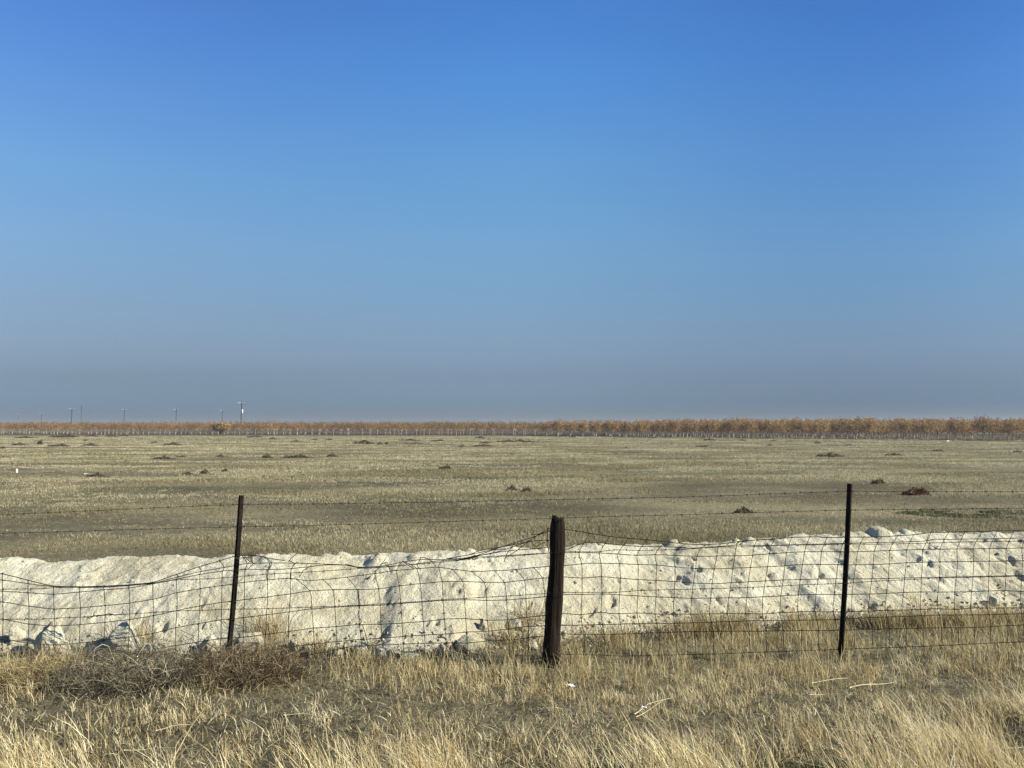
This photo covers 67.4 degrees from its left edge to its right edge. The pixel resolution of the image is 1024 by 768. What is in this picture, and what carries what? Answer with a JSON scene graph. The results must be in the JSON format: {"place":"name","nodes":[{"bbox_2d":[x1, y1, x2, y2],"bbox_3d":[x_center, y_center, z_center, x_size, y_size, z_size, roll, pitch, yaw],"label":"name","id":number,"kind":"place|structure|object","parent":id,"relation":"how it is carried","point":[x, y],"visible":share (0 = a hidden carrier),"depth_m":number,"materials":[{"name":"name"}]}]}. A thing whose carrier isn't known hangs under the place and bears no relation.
{"place":"outdoors","nodes":[
{"label":"outdoors","id":0,"kind":"place"},
{"bbox_2d":[0,429,1023,767],"bbox_3d":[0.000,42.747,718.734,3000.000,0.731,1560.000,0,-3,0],"label":"ground","id":1,"kind":"structure","parent":0,"point":[332,513],"depth_m":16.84,"materials":[{"name":"beige plant"}]},
{"bbox_2d":[0,641,83,696],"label":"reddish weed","id":2,"kind":"object","parent":1,"relation":"on","point":[10,677],"visible":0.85,"depth_m":5.89,"materials":[{"name":"plant"}]},
{"bbox_2d":[47,444,68,446],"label":"weed clump","id":3,"kind":"object","parent":1,"relation":"on","point":[63,445],"visible":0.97,"depth_m":103.06,"materials":[{"name":"brown plant"}]},
{"bbox_2d":[55,640,71,657],"bbox_3d":[-3.890,2.320,6.641,0.194,0.179,0.169,-2,-4,37],"label":"soil clod","id":4,"kind":"object","parent":1,"relation":"on","point":[68,645],"visible":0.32,"depth_m":6.62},
{"bbox_2d":[49,434,78,437],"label":"weed clump","id":5,"kind":"object","parent":1,"relation":"on","point":[67,435],"visible":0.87,"depth_m":190.22,"materials":[{"name":"brown plant"}]},
{"bbox_2d":[84,472,108,477],"bbox_3d":[-21.614,4.766,39.969,1.370,0.339,0.886,0,-3,0],"label":"weed clump","id":6,"kind":"object","parent":1,"relation":"on","point":[98,474],"visible":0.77,"depth_m":39.95,"materials":[{"name":"brown plant"}]},
{"bbox_2d":[43,625,212,703],"bbox_3d":[-2.945,2.176,5.924,1.438,0.669,1.086,0,-3,0],"label":"tumbleweed","id":7,"kind":"object","parent":1,"relation":"on","point":[160,669],"visible":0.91,"depth_m":5.80,"materials":[{"name":"brown plant"}]},
{"bbox_2d":[153,455,173,458],"bbox_3d":[-28.137,5.946,61.958,1.958,0.382,1.265,0,-3,0],"label":"weed clump","id":8,"kind":"object","parent":1,"relation":"on","point":[163,456],"visible":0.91,"depth_m":61.84,"materials":[{"name":"brown plant"}]},
{"bbox_2d":[162,442,182,444],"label":"weed clump","id":9,"kind":"object","parent":1,"relation":"on","point":[172,443],"visible":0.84,"depth_m":110.05,"materials":[{"name":"brown plant"}]},
{"bbox_2d":[171,631,234,672],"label":"dry twigs","id":10,"kind":"object","parent":1,"relation":"on","point":[196,652],"visible":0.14,"depth_m":6.36,"materials":[{"name":"brown plant"}]},
{"bbox_2d":[238,632,264,650],"bbox_3d":[-2.305,2.289,6.788,0.231,0.191,0.231,1,-3,-22],"label":"soil clod","id":11,"kind":"object","parent":1,"relation":"on","point":[251,638],"visible":0.41,"depth_m":6.74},
{"bbox_2d":[179,614,325,695],"bbox_3d":[-2.085,2.169,6.042,1.146,0.669,1.036,-2,-4,32],"label":"dead brush","id":12,"kind":"object","parent":1,"relation":"on","point":[270,664],"visible":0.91,"depth_m":5.93,"materials":[{"name":"brown plant"}]},
{"bbox_2d":[261,453,272,457],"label":"weed clump","id":13,"kind":"object","parent":1,"relation":"on","point":[265,456],"visible":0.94,"depth_m":65.19,"materials":[{"name":"brown plant"}]},
{"bbox_2d":[282,454,309,457],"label":"weed clump","id":14,"kind":"object","parent":1,"relation":"on","point":[295,456],"visible":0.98,"depth_m":65.02,"materials":[{"name":"brown plant"}]},
{"bbox_2d":[301,644,315,653],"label":"soil clod","id":15,"kind":"object","parent":1,"relation":"on","point":[302,648],"visible":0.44,"depth_m":6.77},
{"bbox_2d":[331,648,343,658],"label":"soil clod","id":16,"kind":"object","parent":1,"relation":"on","point":[338,653],"visible":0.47,"depth_m":6.69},
{"bbox_2d":[353,642,367,655],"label":"soil clod","id":17,"kind":"object","parent":1,"relation":"on","point":[363,643],"visible":0.35,"depth_m":6.74,"materials":[{"name":"beige soil"}]},
{"bbox_2d":[353,440,373,443],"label":"weed clump","id":18,"kind":"object","parent":1,"relation":"on","point":[361,442],"visible":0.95,"depth_m":117.79,"materials":[{"name":"plant"}]},
{"bbox_2d":[374,647,385,657],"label":"soil clod","id":19,"kind":"object","parent":1,"relation":"on","point":[379,650],"visible":0.62,"depth_m":6.71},
{"bbox_2d":[398,651,418,661],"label":"soil clod","id":20,"kind":"object","parent":1,"relation":"on","point":[412,655],"visible":0.36,"depth_m":6.63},
{"bbox_2d":[418,645,431,654],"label":"soil clod","id":21,"kind":"object","parent":1,"relation":"on","point":[425,648],"visible":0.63,"depth_m":6.81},
{"bbox_2d":[435,643,445,652],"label":"soil clod","id":22,"kind":"object","parent":1,"relation":"on","point":[439,646],"visible":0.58,"depth_m":6.83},
{"bbox_2d":[439,465,450,469],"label":"weed clump","id":23,"kind":"object","parent":1,"relation":"on","point":[446,467],"visible":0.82,"depth_m":47.16,"materials":[{"name":"brown plant"}]},
{"bbox_2d":[474,443,493,446],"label":"weed clump","id":24,"kind":"object","parent":1,"relation":"on","point":[484,445],"visible":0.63,"depth_m":100.98,"materials":[{"name":"plant"}]},
{"bbox_2d":[497,439,514,441],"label":"weed clump","id":25,"kind":"object","parent":1,"relation":"on","point":[508,440],"visible":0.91,"depth_m":133.74,"materials":[{"name":"brown plant"}]},
{"bbox_2d":[506,484,516,490],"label":"weed clump","id":26,"kind":"object","parent":1,"relation":"on","point":[512,487],"visible":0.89,"depth_m":31.36,"materials":[{"name":"brown plant"}]},
{"bbox_2d":[0,574,1023,699],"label":"fence line grass","id":27,"kind":"structure","parent":1,"relation":"on","point":[577,660],"depth_m":6.67,"materials":[{"name":"plant"}]},
{"bbox_2d":[0,483,1023,667],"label":"wire fence","id":28,"kind":"object","parent":1,"relation":"on","point":[553,614],"visible":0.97,"depth_m":6.52,"materials":[{"name":"metal"}]},
{"bbox_2d":[239,548,261,570],"bbox_3d":[-2.234,1.475,6.505,0.231,0.236,0.215,-1,-3,14],"label":"weed ball","id":29,"kind":"object","parent":28,"relation":"attached to","point":[250,558],"visible":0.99,"depth_m":6.51,"materials":[{"name":"plant"}]},
{"bbox_2d":[0,613,1023,767],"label":"matted litter","id":30,"kind":"object","parent":1,"relation":"on","point":[461,695],"visible":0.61,"depth_m":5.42,"materials":[{"name":"plant"}]},
{"bbox_2d":[285,713,329,718],"bbox_3d":[-1.363,2.215,5.128,0.342,0.020,0.020,-1,-3,12],"label":"dry stalk","id":31,"kind":"object","parent":30,"relation":"on","point":[304,713],"visible":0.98,"depth_m":5.14,"materials":[{"name":"beige plant"}]},
{"bbox_2d":[0,530,1023,665],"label":"soil crumbs","id":32,"kind":"object","parent":1,"relation":"on","point":[11,643],"visible":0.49,"depth_m":7.51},
{"bbox_2d":[522,487,530,491],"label":"weed clump","id":33,"kind":"object","parent":1,"relation":"on","point":[526,489],"visible":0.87,"depth_m":30.97,"materials":[{"name":"brown plant"}]},
{"bbox_2d":[529,642,537,650],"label":"soil clod","id":34,"kind":"object","parent":1,"relation":"on","point":[532,645],"visible":0.52,"depth_m":6.94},
{"bbox_2d":[734,506,752,513],"bbox_3d":[7.075,3.840,23.409,0.638,0.270,0.369,0,-3,0],"label":"weed clump","id":35,"kind":"object","parent":1,"relation":"on","point":[743,509],"visible":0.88,"depth_m":23.36,"materials":[{"name":"brown plant"}]},
{"bbox_2d":[741,618,760,630],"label":"soil clod","id":36,"kind":"object","parent":1,"relation":"on","point":[751,623],"visible":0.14,"depth_m":7.53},
{"bbox_2d":[816,452,844,456],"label":"weed clump","id":37,"kind":"object","parent":1,"relation":"on","point":[828,455],"visible":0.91,"depth_m":66.88,"materials":[{"name":"brown plant"}]},
{"bbox_2d":[849,681,897,687],"bbox_3d":[2.729,2.269,5.802,0.442,0.022,0.019,1,-3,-17],"label":"dry stalk","id":38,"kind":"object","parent":1,"relation":"on","point":[872,684],"visible":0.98,"depth_m":5.79,"materials":[{"name":"beige plant"}]},
{"bbox_2d":[871,478,884,483],"bbox_3d":[16.758,4.462,35.197,0.698,0.349,0.400,0,-3,0],"label":"weed clump","id":39,"kind":"object","parent":1,"relation":"on","point":[879,480],"visible":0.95,"depth_m":35.12,"materials":[{"name":"brown plant"}]},
{"bbox_2d":[900,486,929,495],"bbox_3d":[15.433,4.102,29.358,1.131,0.404,0.684,0,-3,0],"label":"weed clump","id":40,"kind":"object","parent":1,"relation":"on","point":[915,489],"visible":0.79,"depth_m":29.24,"materials":[{"name":"brown plant"}]},
{"bbox_2d":[0,526,1023,657],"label":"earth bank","id":41,"kind":"structure","parent":0,"point":[116,570],"depth_m":7.93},
{"bbox_2d":[9,626,26,640],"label":"soil clod","id":42,"kind":"object","parent":41,"relation":"on","point":[17,633],"visible":0.9,"depth_m":6.88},
{"bbox_2d":[32,619,64,658],"bbox_3d":[-4.006,2.310,6.645,0.265,0.520,0.278,0,-3,-8],"label":"soil clod","id":43,"kind":"object","parent":41,"relation":"on","point":[45,634],"visible":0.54,"depth_m":6.59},
{"bbox_2d":[104,620,139,659],"bbox_3d":[-3.390,2.319,6.703,0.270,0.476,0.382,-16,5,-36],"label":"soil clod","id":44,"kind":"object","parent":41,"relation":"on","point":[119,631],"visible":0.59,"depth_m":6.61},
{"bbox_2d":[140,642,159,655],"bbox_3d":[-3.140,2.333,6.662,0.169,0.168,0.119,5,-9,-8],"label":"soil clod","id":45,"kind":"object","parent":41,"relation":"on","point":[147,645],"visible":0.17,"depth_m":6.66,"materials":[{"name":"beige soil"}]},
{"bbox_2d":[200,635,218,653],"bbox_3d":[-2.660,2.319,6.758,0.154,0.204,0.158,-11,13,-14],"label":"soil clod","id":46,"kind":"object","parent":41,"relation":"on","point":[210,637],"visible":0.53,"depth_m":6.72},
{"bbox_2d":[286,638,303,654],"bbox_3d":[-1.925,2.358,6.799,0.130,0.217,0.117,18,-17,-41],"label":"soil clod","id":47,"kind":"object","parent":41,"relation":"on","point":[294,641],"visible":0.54,"depth_m":6.78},
{"bbox_2d":[455,634,484,652],"bbox_3d":[-0.372,2.385,6.931,0.270,0.238,0.191,-9,-6,-17],"label":"soil clod","id":48,"kind":"object","parent":41,"relation":"on","point":[470,638],"visible":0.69,"depth_m":6.88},
{"bbox_2d":[479,618,487,630],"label":"soil clod","id":49,"kind":"object","parent":41,"relation":"on","point":[484,625],"visible":0.78,"depth_m":7.24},
{"bbox_2d":[507,618,521,630],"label":"soil clod","id":50,"kind":"object","parent":41,"relation":"on","point":[518,622],"visible":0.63,"depth_m":7.32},
{"bbox_2d":[988,596,999,605],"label":"soil clod","id":51,"kind":"object","parent":41,"relation":"on","point":[994,600],"visible":0.75,"depth_m":8.31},
{"bbox_2d":[0,430,1023,440],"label":"orchard floor","id":52,"kind":"structure","parent":0,"point":[564,433],"depth_m":270.30,"materials":[{"name":"soil"}]},
{"bbox_2d":[211,421,230,434],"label":"tree","id":53,"kind":"object","parent":52,"relation":"on","point":[220,426],"visible":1,"depth_m":260.59,"materials":[{"name":"brown plant"}]},
{"bbox_2d":[238,402,244,433],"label":"utility pole","id":54,"kind":"object","parent":52,"relation":"on","point":[241,416],"visible":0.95,"depth_m":299.54,"materials":[{"name":"grey wood"}]},
{"bbox_2d":[0,419,785,434],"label":"orchard","id":55,"kind":"object","parent":52,"relation":"on","point":[275,426],"visible":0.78,"depth_m":275.60,"materials":[{"name":"brown plant"}]},
{"bbox_2d":[539,421,552,434],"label":"orchard tree","id":56,"kind":"object","parent":52,"relation":"on","point":[544,425],"visible":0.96,"depth_m":238.89,"materials":[{"name":"brown plant"}]},
{"bbox_2d":[549,418,564,430],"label":"orchard tree","id":57,"kind":"object","parent":52,"relation":"on","point":[557,425],"visible":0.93,"depth_m":227.54,"materials":[{"name":"brown plant"}]},
{"bbox_2d":[562,420,577,435],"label":"orchard tree","id":58,"kind":"object","parent":52,"relation":"on","point":[569,426],"visible":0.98,"depth_m":223.35,"materials":[{"name":"brown plant"}]},
{"bbox_2d":[564,419,576,430],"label":"orchard tree","id":59,"kind":"object","parent":52,"relation":"on","point":[575,421],"visible":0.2,"depth_m":231.76,"materials":[{"name":"brown plant"}]},
{"bbox_2d":[574,419,589,435],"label":"orchard tree","id":60,"kind":"object","parent":52,"relation":"on","point":[582,426],"visible":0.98,"depth_m":220.24,"materials":[{"name":"brown plant"}]},
{"bbox_2d":[587,419,602,435],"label":"orchard tree","id":61,"kind":"object","parent":52,"relation":"on","point":[594,425],"visible":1,"depth_m":216.52,"materials":[{"name":"brown plant"}]},
{"bbox_2d":[601,420,615,435],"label":"orchard tree","id":62,"kind":"object","parent":52,"relation":"on","point":[602,426],"visible":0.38,"depth_m":213.60,"materials":[{"name":"brown plant"}]},
{"bbox_2d":[604,420,620,436],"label":"orchard tree","id":63,"kind":"object","parent":52,"relation":"on","point":[611,427],"visible":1,"depth_m":206.07,"materials":[{"name":"brown plant"}]},
{"bbox_2d":[620,421,634,436],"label":"orchard tree","id":64,"kind":"object","parent":52,"relation":"on","point":[624,425],"visible":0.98,"depth_m":202.00,"materials":[{"name":"brown plant"}]},
{"bbox_2d":[632,420,647,435],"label":"orchard tree","id":65,"kind":"object","parent":52,"relation":"on","point":[643,421],"visible":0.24,"depth_m":206.67,"materials":[{"name":"brown plant"}]},
{"bbox_2d":[632,420,650,435],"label":"orchard tree","id":66,"kind":"object","parent":52,"relation":"on","point":[640,426],"visible":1,"depth_m":198.34,"materials":[{"name":"brown plant"}]},
{"bbox_2d":[646,420,659,436],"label":"orchard tree","id":67,"kind":"object","parent":52,"relation":"on","point":[651,427],"visible":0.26,"depth_m":202.23,"materials":[{"name":"brown plant"}]},
{"bbox_2d":[649,420,666,436],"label":"orchard tree","id":68,"kind":"object","parent":52,"relation":"on","point":[660,426],"visible":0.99,"depth_m":194.53,"materials":[{"name":"brown plant"}]},
{"bbox_2d":[664,418,683,436],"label":"orchard tree","id":69,"kind":"object","parent":52,"relation":"on","point":[674,426],"visible":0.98,"depth_m":190.69,"materials":[{"name":"brown plant"}]},
{"bbox_2d":[679,418,693,435],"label":"orchard tree","id":70,"kind":"object","parent":52,"relation":"on","point":[685,421],"visible":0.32,"depth_m":194.87,"materials":[{"name":"brown plant"}]},
{"bbox_2d":[683,420,699,437],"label":"orchard tree","id":71,"kind":"object","parent":52,"relation":"on","point":[693,426],"visible":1,"depth_m":187.45,"materials":[{"name":"brown plant"}]},
{"bbox_2d":[696,419,710,436],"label":"orchard tree","id":72,"kind":"object","parent":52,"relation":"on","point":[701,422],"visible":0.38,"depth_m":191.56,"materials":[{"name":"brown plant"}]},
{"bbox_2d":[701,420,719,437],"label":"orchard tree","id":73,"kind":"object","parent":52,"relation":"on","point":[709,427],"visible":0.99,"depth_m":183.74,"materials":[{"name":"brown plant"}]},
{"bbox_2d":[710,419,725,436],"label":"orchard tree","id":74,"kind":"object","parent":52,"relation":"on","point":[722,420],"visible":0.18,"depth_m":195.17,"materials":[{"name":"brown plant"}]},
{"bbox_2d":[713,422,730,437],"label":"orchard tree","id":75,"kind":"object","parent":52,"relation":"on","point":[720,429],"visible":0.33,"depth_m":188.18,"materials":[{"name":"brown plant"}]},
{"bbox_2d":[720,419,739,437],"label":"orchard tree","id":76,"kind":"object","parent":52,"relation":"on","point":[729,425],"visible":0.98,"depth_m":180.31,"materials":[{"name":"brown plant"}]},
{"bbox_2d":[734,420,748,437],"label":"orchard tree","id":77,"kind":"object","parent":52,"relation":"on","point":[738,426],"visible":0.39,"depth_m":184.35,"materials":[{"name":"brown plant"}]},
{"bbox_2d":[736,416,758,437],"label":"orchard tree","id":78,"kind":"object","parent":52,"relation":"on","point":[751,424],"visible":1,"depth_m":176.39,"materials":[{"name":"brown plant"}]},
{"bbox_2d":[752,417,769,437],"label":"orchard tree","id":79,"kind":"object","parent":52,"relation":"on","point":[763,426],"visible":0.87,"depth_m":180.28,"materials":[{"name":"brown plant"}]},
{"bbox_2d":[766,417,789,437],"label":"orchard tree","id":80,"kind":"object","parent":52,"relation":"on","point":[781,425],"visible":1,"depth_m":177.17,"materials":[{"name":"brown plant"}]},
{"bbox_2d":[781,416,799,437],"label":"orchard tree","id":81,"kind":"object","parent":52,"relation":"on","point":[790,422],"visible":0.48,"depth_m":180.90,"materials":[{"name":"brown plant"}]},
{"bbox_2d":[790,418,810,438],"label":"orchard tree","id":82,"kind":"object","parent":52,"relation":"on","point":[799,426],"visible":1,"depth_m":173.27,"materials":[{"name":"brown plant"}]},
{"bbox_2d":[804,421,820,437],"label":"orchard tree","id":83,"kind":"object","parent":52,"relation":"on","point":[809,424],"visible":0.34,"depth_m":177.41,"materials":[{"name":"brown plant"}]},
{"bbox_2d":[805,418,819,431],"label":"orchard tree","id":84,"kind":"object","parent":52,"relation":"on","point":[818,420],"visible":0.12,"depth_m":188.64,"materials":[{"name":"brown plant"}]},
{"bbox_2d":[810,419,831,438],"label":"orchard tree","id":85,"kind":"object","parent":52,"relation":"on","point":[822,426],"visible":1,"depth_m":169.87,"materials":[{"name":"brown plant"}]},
{"bbox_2d":[827,421,841,438],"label":"orchard tree","id":86,"kind":"object","parent":52,"relation":"on","point":[833,428],"visible":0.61,"depth_m":173.44,"materials":[{"name":"brown plant"}]},
{"bbox_2d":[834,416,860,438],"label":"orchard tree","id":87,"kind":"object","parent":52,"relation":"on","point":[850,427],"visible":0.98,"depth_m":165.75,"materials":[{"name":"brown plant"}]},
{"bbox_2d":[846,416,865,438],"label":"orchard tree","id":88,"kind":"object","parent":52,"relation":"on","point":[858,418],"visible":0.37,"depth_m":170.10,"materials":[{"name":"brown plant"}]},
{"bbox_2d":[856,416,882,438],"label":"orchard tree","id":89,"kind":"object","parent":52,"relation":"on","point":[870,423],"visible":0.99,"depth_m":162.41,"materials":[{"name":"brown plant"}]},
{"bbox_2d":[868,419,889,438],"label":"orchard tree","id":90,"kind":"object","parent":52,"relation":"on","point":[883,424],"visible":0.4,"depth_m":166.25,"materials":[{"name":"brown plant"}]},
{"bbox_2d":[880,421,898,437],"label":"orchard tree","id":91,"kind":"object","parent":52,"relation":"on","point":[891,427],"visible":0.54,"depth_m":169.85,"materials":[{"name":"brown plant"}]},
{"bbox_2d":[888,419,906,438],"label":"orchard tree","id":92,"kind":"object","parent":52,"relation":"on","point":[897,429],"visible":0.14,"depth_m":174.35,"materials":[{"name":"brown plant"}]},
{"bbox_2d":[892,416,914,438],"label":"orchard tree","id":93,"kind":"object","parent":52,"relation":"on","point":[906,423],"visible":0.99,"depth_m":162.36,"materials":[{"name":"brown plant"}]},
{"bbox_2d":[905,419,920,435],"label":"orchard tree","id":94,"kind":"object","parent":52,"relation":"on","point":[911,429],"visible":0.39,"depth_m":166.45,"materials":[{"name":"brown plant"}]},
{"bbox_2d":[913,417,940,439],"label":"orchard tree","id":95,"kind":"object","parent":52,"relation":"on","point":[924,426],"visible":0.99,"depth_m":159.27,"materials":[{"name":"brown plant"}]},
{"bbox_2d":[927,418,947,438],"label":"orchard tree","id":96,"kind":"object","parent":52,"relation":"on","point":[941,425],"visible":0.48,"depth_m":162.81,"materials":[{"name":"brown plant"}]},
{"bbox_2d":[938,417,951,438],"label":"orchard tree","id":97,"kind":"object","parent":52,"relation":"on","point":[943,424],"visible":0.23,"depth_m":167.33,"materials":[{"name":"brown plant"}]},
{"bbox_2d":[943,418,967,439],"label":"orchard tree","id":98,"kind":"object","parent":52,"relation":"on","point":[952,426],"visible":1,"depth_m":155.30,"materials":[{"name":"brown plant"}]},
{"bbox_2d":[954,416,975,438],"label":"orchard tree","id":99,"kind":"object","parent":52,"relation":"on","point":[968,425],"visible":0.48,"depth_m":159.14,"materials":[{"name":"brown plant"}]},
{"bbox_2d":[961,418,981,438],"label":"orchard tree","id":100,"kind":"object","parent":52,"relation":"on","point":[971,432],"visible":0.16,"depth_m":163.67,"materials":[{"name":"brown plant"}]},
{"bbox_2d":[971,414,998,439],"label":"orchard tree","id":101,"kind":"object","parent":52,"relation":"on","point":[983,425],"visible":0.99,"depth_m":151.25,"materials":[{"name":"brown plant"}]},
{"bbox_2d":[978,418,1006,439],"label":"orchard tree","id":102,"kind":"object","parent":52,"relation":"on","point":[999,423],"visible":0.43,"depth_m":154.88,"materials":[{"name":"brown plant"}]},
{"bbox_2d":[991,420,1008,439],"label":"orchard tree","id":103,"kind":"object","parent":52,"relation":"on","point":[1002,422],"visible":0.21,"depth_m":159.73,"materials":[{"name":"brown plant"}]},
{"bbox_2d":[999,418,1023,440],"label":"orchard tree","id":104,"kind":"object","parent":52,"relation":"on","point":[1013,429],"visible":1,"depth_m":147.99,"materials":[{"name":"brown plant"}]},
{"bbox_2d":[1009,417,1023,439],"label":"orchard tree","id":105,"kind":"object","parent":52,"relation":"on","point":[1019,429],"visible":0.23,"depth_m":152.38,"materials":[{"name":"brown plant"}]},
{"bbox_2d":[0,0,1023,424],"label":"sky","id":106,"kind":"structure","parent":0,"point":[376,211],"materials":[{"name":"blue"}]},
{"bbox_2d":[314,509,1023,767],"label":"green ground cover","id":107,"kind":"object","parent":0,"point":[937,513],"visible":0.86,"depth_m":22.17,"materials":[{"name":"plant"}]}
]}

